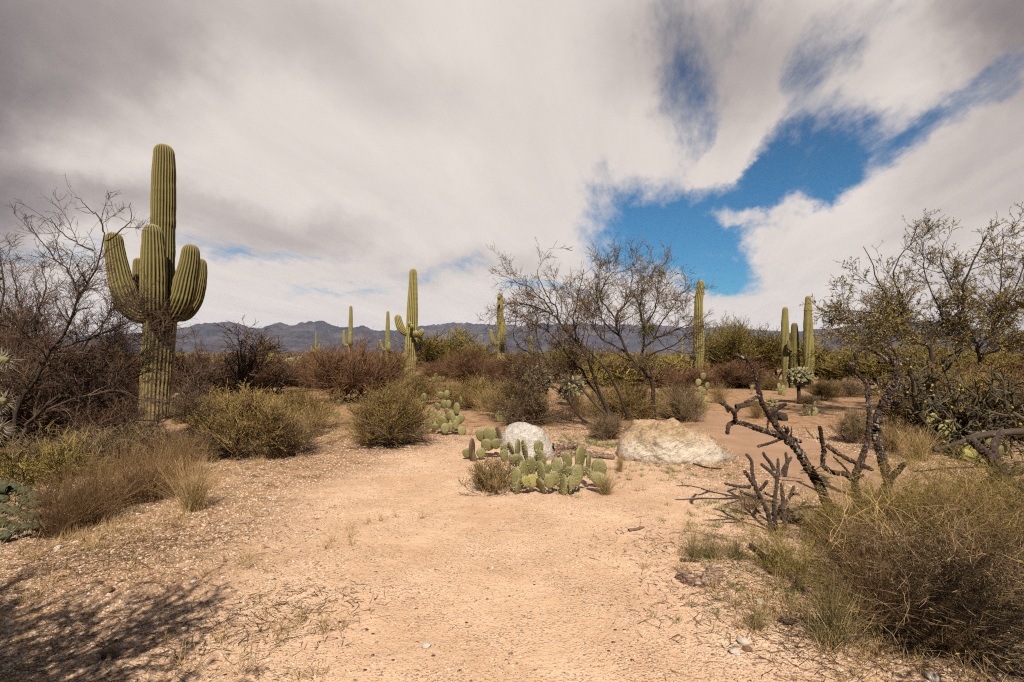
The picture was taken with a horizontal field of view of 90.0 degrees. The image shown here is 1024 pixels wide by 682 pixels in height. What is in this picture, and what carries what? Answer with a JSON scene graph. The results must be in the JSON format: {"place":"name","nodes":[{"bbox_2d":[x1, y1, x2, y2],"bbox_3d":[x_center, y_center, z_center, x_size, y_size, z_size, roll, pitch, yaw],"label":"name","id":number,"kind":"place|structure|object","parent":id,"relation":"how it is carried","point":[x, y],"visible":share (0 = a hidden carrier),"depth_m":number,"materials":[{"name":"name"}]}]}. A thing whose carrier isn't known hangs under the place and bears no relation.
{"place":"outdoors","nodes":[
{"label":"outdoors","id":0,"kind":"place"},
{"bbox_2d":[2,450,153,529],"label":"dry grass","id":1,"kind":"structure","parent":0,"point":[94,518],"depth_m":4.79,"materials":[{"name":"brown plant"}]},
{"bbox_2d":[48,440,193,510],"bbox_3d":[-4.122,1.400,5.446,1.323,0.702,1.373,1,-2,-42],"label":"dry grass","id":2,"kind":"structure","parent":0,"point":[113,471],"depth_m":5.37,"materials":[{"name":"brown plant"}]},
{"bbox_2d":[23,321,494,352],"bbox_3d":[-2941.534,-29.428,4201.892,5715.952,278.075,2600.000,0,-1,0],"label":"mountains","id":3,"kind":"structure","parent":0,"point":[298,337],"depth_m":3768.55,"materials":[{"name":"stone"}]},
{"bbox_2d":[0,353,1023,681],"bbox_3d":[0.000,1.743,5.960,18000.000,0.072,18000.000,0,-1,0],"label":"ground","id":4,"kind":"structure","parent":0,"point":[550,649],"depth_m":3.73,"materials":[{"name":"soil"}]},
{"bbox_2d":[0,348,44,543],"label":"cholla","id":5,"kind":"object","parent":4,"relation":"on","point":[7,487],"visible":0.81,"depth_m":4.48,"materials":[{"name":"plant"}]},
{"bbox_2d":[0,304,71,445],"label":"thorn shrub","id":6,"kind":"object","parent":4,"relation":"on","point":[27,417],"visible":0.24,"depth_m":8.80,"materials":[{"name":"brown plant"}]},
{"bbox_2d":[0,424,98,484],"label":"dry bush","id":7,"kind":"object","parent":4,"relation":"on","point":[16,450],"visible":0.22,"depth_m":6.46,"materials":[{"name":"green plant"}]},
{"bbox_2d":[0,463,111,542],"bbox_3d":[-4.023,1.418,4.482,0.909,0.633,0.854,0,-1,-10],"label":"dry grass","id":8,"kind":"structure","parent":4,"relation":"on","point":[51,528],"depth_m":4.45,"materials":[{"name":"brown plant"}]},
{"bbox_2d":[0,416,117,511],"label":"bush","id":9,"kind":"object","parent":4,"relation":"on","point":[48,459],"visible":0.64,"depth_m":5.29,"materials":[{"name":"green plant"}]},
{"bbox_2d":[0,318,140,448],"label":"thorn shrub","id":10,"kind":"object","parent":4,"relation":"on","point":[54,416],"visible":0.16,"depth_m":8.94,"materials":[{"name":"brown plant"}]},
{"bbox_2d":[13,419,153,476],"bbox_3d":[-5.603,1.462,6.895,1.237,0.883,1.462,0,-1,-5],"label":"dry bush","id":11,"kind":"object","parent":4,"relation":"on","point":[99,440],"visible":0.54,"depth_m":6.89,"materials":[{"name":"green plant"}]},
{"bbox_2d":[59,395,145,439],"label":"bare shrub","id":12,"kind":"object","parent":4,"relation":"on","point":[94,418],"visible":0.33,"depth_m":9.18,"materials":[{"name":"brown plant"}]},
{"bbox_2d":[70,356,149,434],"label":"thorn shrub","id":13,"kind":"object","parent":4,"relation":"on","point":[126,399],"visible":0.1,"depth_m":9.93,"materials":[{"name":"brown plant"}]},
{"bbox_2d":[0,175,236,447],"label":"bare tree","id":14,"kind":"object","parent":4,"relation":"on","point":[118,340],"visible":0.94,"depth_m":7.79,"materials":[{"name":"brown plant"}]},
{"bbox_2d":[103,416,183,463],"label":"dry bush","id":15,"kind":"object","parent":4,"relation":"on","point":[144,439],"visible":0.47,"depth_m":7.48,"materials":[{"name":"brown plant"}]},
{"bbox_2d":[87,441,212,504],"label":"dry grass","id":16,"kind":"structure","parent":4,"relation":"on","point":[155,496],"depth_m":5.54,"materials":[{"name":"brown plant"}]},
{"bbox_2d":[104,143,206,419],"bbox_3d":[-8.470,-1.404,12.211,2.301,6.736,1.900,0,-1,0],"label":"saguaro","id":17,"kind":"object","parent":4,"relation":"on","point":[185,283],"visible":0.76,"depth_m":11.95,"materials":[{"name":"green plant"}]},
{"bbox_2d":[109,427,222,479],"bbox_3d":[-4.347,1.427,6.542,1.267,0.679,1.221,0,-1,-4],"label":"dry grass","id":18,"kind":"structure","parent":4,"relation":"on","point":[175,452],"depth_m":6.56,"materials":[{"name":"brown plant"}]},
{"bbox_2d":[143,453,232,512],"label":"dry grass","id":19,"kind":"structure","parent":4,"relation":"on","point":[191,497],"depth_m":5.14,"materials":[{"name":"plant"}]},
{"bbox_2d":[133,359,244,402],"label":"bare shrub","id":20,"kind":"object","parent":4,"relation":"on","point":[216,382],"visible":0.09,"depth_m":16.27,"materials":[{"name":"brown plant"}]},
{"bbox_2d":[160,421,235,462],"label":"dry bush","id":21,"kind":"object","parent":4,"relation":"on","point":[216,449],"visible":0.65,"depth_m":7.54,"materials":[{"name":"brown plant"}]},
{"bbox_2d":[166,388,237,426],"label":"bursage bush","id":22,"kind":"object","parent":4,"relation":"on","point":[192,408],"visible":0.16,"depth_m":10.57,"materials":[{"name":"green plant"}]},
{"bbox_2d":[175,327,250,399],"bbox_3d":[-9.123,0.761,15.226,1.930,2.564,1.994,0,-1,-5],"label":"bare tree","id":23,"kind":"object","parent":4,"relation":"on","point":[197,348],"visible":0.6,"depth_m":15.50,"materials":[{"name":"brown plant"}]},
{"bbox_2d":[131,377,338,460],"bbox_3d":[-4.046,1.280,8.042,2.466,1.440,2.135,0,-1,-1],"label":"bursage bush","id":24,"kind":"object","parent":4,"relation":"on","point":[242,415],"visible":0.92,"depth_m":7.73,"materials":[{"name":"green plant"}]},
{"bbox_2d":[208,314,313,400],"bbox_3d":[-8.397,0.604,17.430,2.984,2.981,3.615,-1,-2,43],"label":"bare tree","id":25,"kind":"object","parent":4,"relation":"on","point":[243,371],"visible":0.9,"depth_m":16.97,"materials":[{"name":"brown plant"}]},
{"bbox_2d":[214,405,330,459],"bbox_3d":[-3.655,1.452,8.053,1.504,1.040,1.497,-1,-1,22],"label":"dry bush","id":26,"kind":"object","parent":4,"relation":"on","point":[304,438],"visible":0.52,"depth_m":7.87,"materials":[{"name":"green plant"}]},
{"bbox_2d":[219,354,327,393],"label":"bare shrub","id":27,"kind":"object","parent":4,"relation":"on","point":[274,370],"visible":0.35,"depth_m":19.92,"materials":[{"name":"brown plant"}]},
{"bbox_2d":[252,383,348,428],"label":"bursage bush","id":28,"kind":"object","parent":4,"relation":"on","point":[300,399],"visible":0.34,"depth_m":10.70,"materials":[{"name":"green plant"}]},
{"bbox_2d":[285,327,426,403],"bbox_3d":[-5.132,0.895,16.657,3.609,2.907,4.400,-1,-2,30],"label":"bare shrub","id":29,"kind":"object","parent":4,"relation":"on","point":[336,370],"visible":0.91,"depth_m":16.15,"materials":[{"name":"brown plant"}]},
{"bbox_2d":[325,372,446,447],"bbox_3d":[-2.300,1.201,9.013,2.012,1.323,2.442,1,-1,-24],"label":"bursage bush","id":30,"kind":"object","parent":4,"relation":"on","point":[395,401],"visible":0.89,"depth_m":8.68,"materials":[{"name":"green plant"}]},
{"bbox_2d":[348,403,434,446],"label":"dry bush","id":31,"kind":"object","parent":4,"relation":"on","point":[413,430],"visible":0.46,"depth_m":8.69,"materials":[{"name":"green plant"}]},
{"bbox_2d":[394,268,423,379],"bbox_3d":[-6.065,-1.011,31.221,1.911,6.962,1.437,-1,-2,36],"label":"saguaro","id":32,"kind":"object","parent":4,"relation":"on","point":[412,331],"visible":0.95,"depth_m":31.19,"materials":[{"name":"plant"}]},
{"bbox_2d":[383,370,452,404],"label":"bursage bush","id":33,"kind":"object","parent":4,"relation":"on","point":[419,382],"visible":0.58,"depth_m":15.77,"materials":[{"name":"green plant"}]},
{"bbox_2d":[417,390,465,434],"bbox_3d":[-1.458,1.438,10.231,1.156,0.937,0.515,0,-1,0],"label":"prickly pear","id":34,"kind":"object","parent":4,"relation":"on","point":[445,426],"visible":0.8,"depth_m":10.13,"materials":[{"name":"plant"}]},
{"bbox_2d":[386,322,515,367],"bbox_3d":[-3.822,0.569,33.556,8.354,3.903,5.874,0,-1,-1],"label":"palo verde","id":35,"kind":"object","parent":4,"relation":"on","point":[435,347],"visible":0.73,"depth_m":32.76,"materials":[{"name":"green plant"}]},
{"bbox_2d":[429,343,504,385],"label":"bare shrub","id":36,"kind":"object","parent":4,"relation":"on","point":[463,366],"visible":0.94,"depth_m":23.27,"materials":[{"name":"brown plant"}]},
{"bbox_2d":[427,371,508,409],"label":"bursage bush","id":37,"kind":"object","parent":4,"relation":"on","point":[472,383],"visible":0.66,"depth_m":14.79,"materials":[{"name":"green plant"}]},
{"bbox_2d":[462,426,501,461],"bbox_3d":[-0.463,1.569,7.788,0.638,0.573,0.363,1,-2,-27],"label":"prickly pear","id":38,"kind":"object","parent":4,"relation":"on","point":[489,438],"visible":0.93,"depth_m":7.76,"materials":[{"name":"plant"}]},
{"bbox_2d":[457,453,517,494],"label":"turpentine bush","id":39,"kind":"object","parent":4,"relation":"on","point":[484,479],"visible":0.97,"depth_m":5.90,"materials":[{"name":"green plant"}]},
{"bbox_2d":[489,293,505,360],"bbox_3d":[-0.881,-0.271,31.123,1.058,5.404,1.087,0,-1,0],"label":"saguaro","id":40,"kind":"object","parent":4,"relation":"on","point":[500,302],"visible":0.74,"depth_m":31.20,"materials":[{"name":"plant"}]},
{"bbox_2d":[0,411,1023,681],"bbox_3d":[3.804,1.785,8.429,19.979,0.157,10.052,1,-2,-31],"label":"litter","id":41,"kind":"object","parent":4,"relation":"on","point":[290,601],"visible":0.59,"depth_m":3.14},
{"bbox_2d":[469,373,554,414],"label":"bursage bush","id":42,"kind":"object","parent":4,"relation":"on","point":[506,391],"visible":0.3,"depth_m":12.47,"materials":[{"name":"green plant"}]},
{"bbox_2d":[479,348,554,385],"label":"bare shrub","id":43,"kind":"object","parent":4,"relation":"on","point":[505,365],"visible":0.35,"depth_m":25.03,"materials":[{"name":"brown plant"}]},
{"bbox_2d":[500,422,553,460],"bbox_3d":[0.233,1.577,7.958,0.831,0.649,0.869,0,-1,0],"label":"boulder","id":44,"kind":"object","parent":4,"relation":"on","point":[529,434],"visible":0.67,"depth_m":7.69,"materials":[{"name":"stone"}]},
{"bbox_2d":[487,385,571,425],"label":"dry bush","id":45,"kind":"object","parent":4,"relation":"on","point":[540,412],"visible":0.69,"depth_m":11.30,"materials":[{"name":"brown plant"}]},
{"bbox_2d":[77,349,1023,387],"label":"desert scrub","id":46,"kind":"object","parent":4,"relation":"on","point":[673,361],"visible":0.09,"depth_m":25.57,"materials":[{"name":"green plant"}]},
{"bbox_2d":[476,240,628,426],"bbox_3d":[0.864,-0.047,11.028,3.228,4.283,2.963,0,-1,0],"label":"mesquite","id":47,"kind":"object","parent":4,"relation":"on","point":[578,344],"visible":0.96,"depth_m":10.71,"materials":[{"name":"brown plant"}]},
{"bbox_2d":[499,437,611,495],"bbox_3d":[0.489,1.483,6.044,1.316,0.697,0.662,0,-1,0],"label":"prickly pear","id":48,"kind":"object","parent":4,"relation":"on","point":[568,475],"visible":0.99,"depth_m":5.95,"materials":[{"name":"plant"}]},
{"bbox_2d":[533,341,596,379],"bbox_3d":[2.996,1.059,27.702,3.931,2.524,5.591,-1,-2,36],"label":"palo verde","id":49,"kind":"object","parent":4,"relation":"on","point":[565,355],"visible":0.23,"depth_m":26.84,"materials":[{"name":"green plant"}]},
{"bbox_2d":[582,409,639,440],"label":"dry bush","id":50,"kind":"object","parent":4,"relation":"on","point":[604,429],"visible":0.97,"depth_m":9.41,"materials":[{"name":"brown plant"}]},
{"bbox_2d":[578,349,658,384],"bbox_3d":[5.097,1.264,25.722,3.613,2.012,4.733,0,-1,-10],"label":"palo verde","id":51,"kind":"object","parent":4,"relation":"on","point":[603,362],"visible":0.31,"depth_m":25.15,"materials":[{"name":"green plant"}]},
{"bbox_2d":[576,372,673,419],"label":"bursage bush","id":52,"kind":"object","parent":4,"relation":"on","point":[612,399],"visible":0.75,"depth_m":12.21,"materials":[{"name":"green plant"}]},
{"bbox_2d":[563,232,724,419],"bbox_3d":[2.961,-0.378,12.247,4.007,4.530,2.969,0,-1,0],"label":"mesquite","id":53,"kind":"object","parent":4,"relation":"on","point":[638,297],"visible":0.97,"depth_m":12.01,"materials":[{"name":"green plant"}]},
{"bbox_2d":[616,418,734,464],"bbox_3d":[2.511,1.536,7.935,1.760,0.757,1.286,0,-1,0],"label":"boulder","id":54,"kind":"object","parent":4,"relation":"on","point":[672,441],"visible":0.91,"depth_m":7.49,"materials":[{"name":"stone"}]},
{"bbox_2d":[657,376,713,422],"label":"dry bush","id":55,"kind":"object","parent":4,"relation":"on","point":[688,408],"visible":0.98,"depth_m":12.11,"materials":[{"name":"brown plant"}]},
{"bbox_2d":[657,365,728,391],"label":"bare shrub","id":56,"kind":"object","parent":4,"relation":"on","point":[691,377],"visible":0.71,"depth_m":20.99,"materials":[{"name":"brown plant"}]},
{"bbox_2d":[693,280,704,371],"bbox_3d":[9.323,-0.365,25.498,0.568,5.370,0.530,0,-1,0],"label":"saguaro","id":57,"kind":"object","parent":4,"relation":"on","point":[698,301],"visible":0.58,"depth_m":25.35,"materials":[{"name":"plant"}]},
{"bbox_2d":[675,566,725,588],"bbox_3d":[1.362,1.649,3.595,0.368,0.088,0.227,0,-1,-19],"label":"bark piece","id":58,"kind":"object","parent":4,"relation":"on","point":[686,576],"visible":0.94,"depth_m":3.56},
{"bbox_2d":[690,527,738,564],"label":"bunch grass","id":59,"kind":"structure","parent":4,"relation":"on","point":[708,553],"depth_m":3.98,"materials":[{"name":"plant"}]},
{"bbox_2d":[687,312,766,369],"bbox_3d":[11.656,0.311,27.897,4.156,4.088,5.443,-1,-2,43],"label":"palo verde","id":60,"kind":"object","parent":4,"relation":"on","point":[730,345],"visible":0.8,"depth_m":27.21,"materials":[{"name":"green plant"}]},
{"bbox_2d":[685,353,783,388],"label":"bare shrub","id":61,"kind":"object","parent":4,"relation":"on","point":[742,372],"visible":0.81,"depth_m":22.68,"materials":[{"name":"brown plant"}]},
{"bbox_2d":[724,484,779,514],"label":"wiry bush","id":62,"kind":"object","parent":4,"relation":"on","point":[741,495],"visible":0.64,"depth_m":5.21,"materials":[{"name":"brown plant"}]},
{"bbox_2d":[709,312,824,381],"bbox_3d":[13.721,0.341,28.418,6.506,4.045,4.412,0,-1,9],"label":"palo verde","id":63,"kind":"object","parent":4,"relation":"on","point":[772,350],"visible":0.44,"depth_m":27.96,"materials":[{"name":"green plant"}]},
{"bbox_2d":[724,449,816,532],"bbox_3d":[2.289,1.395,4.628,0.896,0.818,0.221,0,-1,-8],"label":"staghorn cholla","id":64,"kind":"object","parent":4,"relation":"on","point":[776,475],"visible":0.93,"depth_m":4.61,"materials":[{"name":"plant"}]},
{"bbox_2d":[719,350,834,515],"bbox_3d":[2.500,0.931,4.882,1.456,1.724,0.237,0,-1,-19],"label":"dead cholla","id":65,"kind":"object","parent":4,"relation":"on","point":[779,434],"visible":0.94,"depth_m":4.90,"materials":[{"name":"wood"}]},
{"bbox_2d":[781,307,789,387],"bbox_3d":[12.785,0.332,23.899,0.436,3.885,0.409,0,-1,0],"label":"saguaro","id":66,"kind":"object","parent":4,"relation":"on","point":[785,337],"visible":0.83,"depth_m":23.78,"materials":[{"name":"plant"}]},
{"bbox_2d":[736,518,840,592],"bbox_3d":[2.007,1.520,3.665,0.626,0.518,0.763,0,-1,0],"label":"wiry bush","id":67,"kind":"object","parent":4,"relation":"on","point":[777,550],"visible":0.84,"depth_m":3.64,"materials":[{"name":"green plant"}]},
{"bbox_2d":[786,322,799,387],"bbox_3d":[12.922,0.705,23.590,0.632,3.130,0.441,0,-1,0],"label":"saguaro","id":68,"kind":"object","parent":4,"relation":"on","point":[792,343],"visible":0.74,"depth_m":23.46,"materials":[{"name":"plant"}]},
{"bbox_2d":[784,366,814,403],"bbox_3d":[9.253,1.410,16.526,0.883,1.273,0.877,0,-1,0],"label":"cholla","id":69,"kind":"object","parent":4,"relation":"on","point":[797,377],"visible":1,"depth_m":16.36,"materials":[{"name":"green plant"}]},
{"bbox_2d":[777,500,833,534],"bbox_3d":[2.731,1.655,4.759,0.252,0.232,0.552,0,-1,-15],"label":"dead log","id":70,"kind":"object","parent":4,"relation":"on","point":[796,519],"visible":0.35,"depth_m":4.79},
{"bbox_2d":[803,296,814,386],"bbox_3d":[13.272,0.107,22.904,0.452,4.298,0.447,0,-1,0],"label":"saguaro","id":71,"kind":"object","parent":4,"relation":"on","point":[808,339],"visible":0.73,"depth_m":22.77,"materials":[{"name":"plant"}]},
{"bbox_2d":[804,376,844,400],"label":"bursage bush","id":72,"kind":"object","parent":4,"relation":"on","point":[822,389],"visible":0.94,"depth_m":17.46,"materials":[{"name":"green plant"}]},
{"bbox_2d":[791,335,865,383],"bbox_3d":[14.822,0.905,23.497,5.930,2.630,4.021,1,-2,-43],"label":"palo verde","id":73,"kind":"object","parent":4,"relation":"on","point":[818,353],"visible":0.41,"depth_m":23.08,"materials":[{"name":"green plant"}]},
{"bbox_2d":[778,567,895,657],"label":"bunch grass","id":74,"kind":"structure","parent":4,"relation":"on","point":[832,626],"depth_m":2.85,"materials":[{"name":"plant"}]},
{"bbox_2d":[780,478,910,559],"bbox_3d":[2.735,1.457,4.205,1.048,0.723,1.165,-1,-2,44],"label":"wiry bush","id":75,"kind":"object","parent":4,"relation":"on","point":[829,513],"visible":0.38,"depth_m":4.19,"materials":[{"name":"green plant"}]},
{"bbox_2d":[825,401,872,443],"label":"dry bush","id":76,"kind":"object","parent":4,"relation":"on","point":[854,431],"visible":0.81,"depth_m":9.18,"materials":[{"name":"brown plant"}]},
{"bbox_2d":[821,375,876,397],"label":"dry bush","id":77,"kind":"object","parent":4,"relation":"on","point":[850,387],"visible":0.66,"depth_m":18.50,"materials":[{"name":"brown plant"}]},
{"bbox_2d":[815,346,888,519],"bbox_3d":[3.307,0.912,4.853,0.932,1.756,0.408,1,-2,-30],"label":"dead cholla","id":78,"kind":"object","parent":4,"relation":"on","point":[860,461],"visible":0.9,"depth_m":5.01,"materials":[{"name":"wood"}]},
{"bbox_2d":[800,502,925,587],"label":"dry grass","id":79,"kind":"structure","parent":4,"relation":"on","point":[855,545],"depth_m":3.63,"materials":[{"name":"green plant"}]},
{"bbox_2d":[737,470,1023,668],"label":"wiry bush","id":80,"kind":"object","parent":4,"relation":"on","point":[878,522],"visible":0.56,"depth_m":3.40,"materials":[{"name":"plant"}]},
{"bbox_2d":[758,492,1023,681],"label":"wiry bush","id":81,"kind":"object","parent":4,"relation":"on","point":[973,611],"visible":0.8,"depth_m":2.85,"materials":[{"name":"plant"}]},
{"bbox_2d":[871,346,915,513],"bbox_3d":[3.941,0.939,5.324,0.344,1.784,0.905,-1,-2,44],"label":"dead cholla","id":82,"kind":"object","parent":4,"relation":"on","point":[884,404],"visible":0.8,"depth_m":5.32,"materials":[{"name":"brown plant"}]},
{"bbox_2d":[799,202,1023,373],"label":"mesquite","id":83,"kind":"object","parent":4,"relation":"on","point":[891,316],"visible":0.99,"depth_m":12.83,"materials":[{"name":"green plant"}]},
{"bbox_2d":[800,432,1023,574],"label":"wiry bush","id":84,"kind":"object","parent":4,"relation":"on","point":[919,495],"visible":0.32,"depth_m":3.93,"materials":[{"name":"green plant"}]},
{"bbox_2d":[809,327,1014,391],"bbox_3d":[14.757,0.788,20.338,4.645,2.706,6.607,0,-1,-16],"label":"palo verde","id":85,"kind":"object","parent":4,"relation":"on","point":[867,373],"visible":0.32,"depth_m":20.40,"materials":[{"name":"green plant"}]},
{"bbox_2d":[805,344,1023,464],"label":"cholla thicket","id":86,"kind":"object","parent":4,"relation":"on","point":[988,424],"visible":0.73,"depth_m":8.22,"materials":[{"name":"green plant"}]},
{"bbox_2d":[932,428,1023,451],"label":"dead branch","id":87,"kind":"object","parent":86,"relation":"on","point":[1012,432],"visible":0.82,"depth_m":6.55,"materials":[{"name":"wood"}]},
{"bbox_2d":[860,356,1008,440],"bbox_3d":[7.639,1.168,9.324,2.408,1.823,2.086,1,-2,-31],"label":"bursage bush","id":88,"kind":"object","parent":4,"relation":"on","point":[941,387],"visible":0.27,"depth_m":9.19,"materials":[{"name":"green plant"}]},
{"bbox_2d":[847,431,1023,546],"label":"wiry bush","id":89,"kind":"object","parent":4,"relation":"on","point":[1020,495],"visible":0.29,"depth_m":4.19,"materials":[{"name":"green plant"}]},
{"bbox_2d":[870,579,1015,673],"bbox_3d":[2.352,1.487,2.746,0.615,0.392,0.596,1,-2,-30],"label":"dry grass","id":90,"kind":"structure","parent":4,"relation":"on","point":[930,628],"depth_m":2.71,"materials":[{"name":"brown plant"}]},
{"bbox_2d":[869,339,1018,382],"bbox_3d":[15.357,0.877,18.046,4.795,2.403,3.660,-1,-2,28],"label":"palo verde","id":91,"kind":"object","parent":4,"relation":"on","point":[935,353],"visible":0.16,"depth_m":17.88,"materials":[{"name":"green plant"}]},
{"bbox_2d":[880,431,1023,579],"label":"wiry bush","id":92,"kind":"object","parent":4,"relation":"on","point":[972,502],"visible":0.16,"depth_m":3.64,"materials":[{"name":"plant"}]},
{"bbox_2d":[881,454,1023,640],"bbox_3d":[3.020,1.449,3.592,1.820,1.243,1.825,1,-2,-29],"label":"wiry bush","id":93,"kind":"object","parent":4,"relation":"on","point":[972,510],"visible":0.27,"depth_m":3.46,"materials":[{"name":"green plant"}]},
{"bbox_2d":[888,476,1023,667],"bbox_3d":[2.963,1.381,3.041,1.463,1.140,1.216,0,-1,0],"label":"wiry bush","id":94,"kind":"object","parent":4,"relation":"on","point":[1009,569],"visible":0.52,"depth_m":3.05,"materials":[{"name":"plant"}]},
{"bbox_2d":[927,354,1023,446],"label":"bursage bush","id":95,"kind":"object","parent":4,"relation":"on","point":[996,385],"visible":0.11,"depth_m":9.01,"materials":[{"name":"green plant"}]},
{"bbox_2d":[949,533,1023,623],"bbox_3d":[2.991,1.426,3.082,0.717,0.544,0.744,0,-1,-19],"label":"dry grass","id":96,"kind":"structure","parent":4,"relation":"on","point":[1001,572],"depth_m":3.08,"materials":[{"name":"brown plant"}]},
{"bbox_2d":[950,353,1023,439],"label":"bare shrub","id":97,"kind":"object","parent":4,"relation":"on","point":[1019,371],"visible":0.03,"depth_m":9.58,"materials":[{"name":"brown plant"}]},
{"bbox_2d":[963,430,1023,511],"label":"staghorn cholla","id":98,"kind":"object","parent":4,"relation":"on","point":[993,446],"visible":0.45,"depth_m":4.30,"materials":[{"name":"plant"}]},
{"bbox_2d":[0,0,1023,336],"label":"sky","id":99,"kind":"structure","parent":0,"point":[327,152],"materials":[{"name":"white"}]},
{"bbox_2d":[9,399,1020,681],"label":"dry ground grass","id":100,"kind":"structure","parent":0,"point":[753,607],"depth_m":3.36,"materials":[{"name":"plant"}]},
{"bbox_2d":[395,322,780,352],"bbox_3d":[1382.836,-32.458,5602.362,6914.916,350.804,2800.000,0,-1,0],"label":"mountains","id":101,"kind":"structure","parent":0,"point":[631,344],"depth_m":5119.60,"materials":[{"name":"stone"}]},
{"bbox_2d":[325,409,891,642],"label":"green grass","id":102,"kind":"structure","parent":0,"point":[666,471],"depth_m":5.03,"materials":[{"name":"plant"}]},
{"bbox_2d":[677,522,711,558],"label":"bunch grass","id":103,"kind":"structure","parent":0,"point":[691,549],"depth_m":4.00,"materials":[{"name":"plant"}]},
{"bbox_2d":[693,410,975,530],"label":"path","id":104,"kind":"structure","parent":0,"point":[715,423],"depth_m":8.01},
{"bbox_2d":[857,416,926,453],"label":"dry grass","id":105,"kind":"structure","parent":0,"point":[887,440],"depth_m":8.20,"materials":[{"name":"plant"}]},
{"bbox_2d":[763,321,1023,353],"bbox_3d":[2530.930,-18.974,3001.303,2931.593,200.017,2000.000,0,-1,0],"label":"mountains","id":106,"kind":"structure","parent":0,"point":[815,334],"depth_m":2561.43,"materials":[{"name":"stone"}]},
{"bbox_2d":[884,424,955,460],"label":"dry grass","id":107,"kind":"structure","parent":0,"point":[921,443],"depth_m":7.57,"materials":[{"name":"plant"}]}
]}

